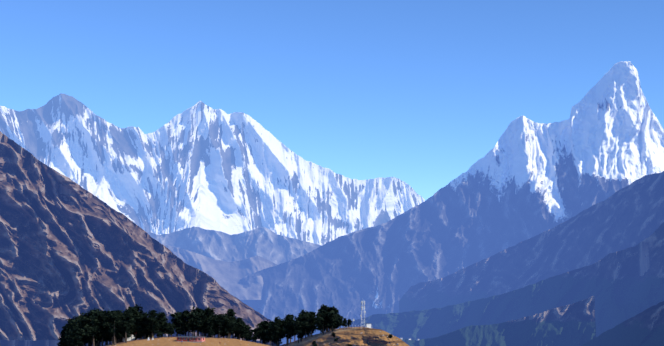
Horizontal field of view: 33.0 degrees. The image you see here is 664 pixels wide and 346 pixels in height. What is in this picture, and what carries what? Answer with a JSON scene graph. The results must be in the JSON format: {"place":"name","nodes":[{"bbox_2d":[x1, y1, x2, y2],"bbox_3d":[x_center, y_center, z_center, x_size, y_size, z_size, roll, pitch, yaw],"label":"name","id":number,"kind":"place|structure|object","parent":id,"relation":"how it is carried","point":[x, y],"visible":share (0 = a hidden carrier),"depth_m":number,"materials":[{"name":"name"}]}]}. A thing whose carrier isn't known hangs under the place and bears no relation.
{"place":"outdoors","nodes":[
{"label":"outdoors","id":0,"kind":"place"},
{"bbox_2d":[0,131,280,345],"bbox_3d":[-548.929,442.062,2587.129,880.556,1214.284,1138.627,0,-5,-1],"label":"mountain slope","id":1,"kind":"structure","parent":0,"point":[69,248],"depth_m":2529.95,"materials":[{"name":"brown stone"}]},
{"bbox_2d":[0,93,424,245],"bbox_3d":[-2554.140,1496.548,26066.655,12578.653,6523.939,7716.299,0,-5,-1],"label":"snowy mountain range","id":2,"kind":"structure","parent":0,"point":[201,164],"depth_m":25917.94,"materials":[{"name":"white snow"}]},
{"bbox_2d":[162,244,276,299],"bbox_3d":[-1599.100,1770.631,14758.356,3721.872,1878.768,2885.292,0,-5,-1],"label":"mountain slope","id":3,"kind":"structure","parent":0,"point":[227,276],"depth_m":15059.00,"materials":[{"name":"blue stone"}]},
{"bbox_2d":[147,226,320,264],"bbox_3d":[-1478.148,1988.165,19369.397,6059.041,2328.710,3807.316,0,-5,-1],"label":"hills","id":4,"kind":"structure","parent":0,"point":[269,245],"depth_m":19292.48,"materials":[{"name":"blue stone"}]},
{"bbox_2d":[103,327,408,345],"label":"grass hill","id":5,"kind":"structure","parent":0,"point":[358,336],"depth_m":615.89,"materials":[{"name":"brown plant"}]},
{"bbox_2d":[123,334,134,340],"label":"white lodge","id":6,"kind":"structure","parent":5,"relation":"on","point":[129,338],"depth_m":688.86,"materials":[{"name":"grey"}]},
{"bbox_2d":[176,336,204,342],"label":"red barracks","id":7,"kind":"structure","parent":5,"relation":"on","point":[197,339],"depth_m":646.42,"materials":[{"name":"red paint"}]},
{"bbox_2d":[57,304,392,345],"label":"pine trees","id":8,"kind":"object","parent":5,"relation":"on","point":[96,327],"visible":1,"depth_m":665.58,"materials":[{"name":"green plant"}]},
{"bbox_2d":[352,301,370,327],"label":"telecom tower","id":9,"kind":"structure","parent":5,"relation":"on","point":[368,325],"depth_m":603.90,"materials":[{"name":"silver metal"}]},
{"bbox_2d":[0,0,663,200],"label":"sky","id":10,"kind":"structure","parent":0,"point":[415,92],"materials":[{"name":"blue"}]},
{"bbox_2d":[240,61,663,344],"bbox_3d":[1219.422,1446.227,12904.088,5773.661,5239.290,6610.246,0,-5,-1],"label":"snow-capped mountain","id":11,"kind":"structure","parent":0,"point":[524,178],"depth_m":12652.96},
{"bbox_2d":[401,296,595,345],"bbox_3d":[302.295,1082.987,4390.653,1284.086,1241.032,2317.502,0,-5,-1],"label":"mountain ridge","id":12,"kind":"structure","parent":0,"point":[573,324],"depth_m":3813.43,"materials":[{"name":"blue stone"}]},
{"bbox_2d":[342,222,663,339],"bbox_3d":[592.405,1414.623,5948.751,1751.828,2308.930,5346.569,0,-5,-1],"label":"mountain ridge","id":13,"kind":"structure","parent":0,"point":[621,286],"depth_m":5243.99,"materials":[{"name":"blue stone"}]},
{"bbox_2d":[399,171,663,312],"bbox_3d":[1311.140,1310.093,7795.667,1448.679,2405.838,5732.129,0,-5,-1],"label":"mountain ridge","id":14,"kind":"structure","parent":0,"point":[630,215],"depth_m":7737.03,"materials":[{"name":"blue stone"}]},
{"bbox_2d":[581,301,663,345],"bbox_3d":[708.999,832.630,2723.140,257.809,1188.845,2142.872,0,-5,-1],"label":"mountain slope","id":15,"kind":"structure","parent":0,"point":[645,327],"depth_m":2604.44,"materials":[{"name":"blue stone"}]}
]}

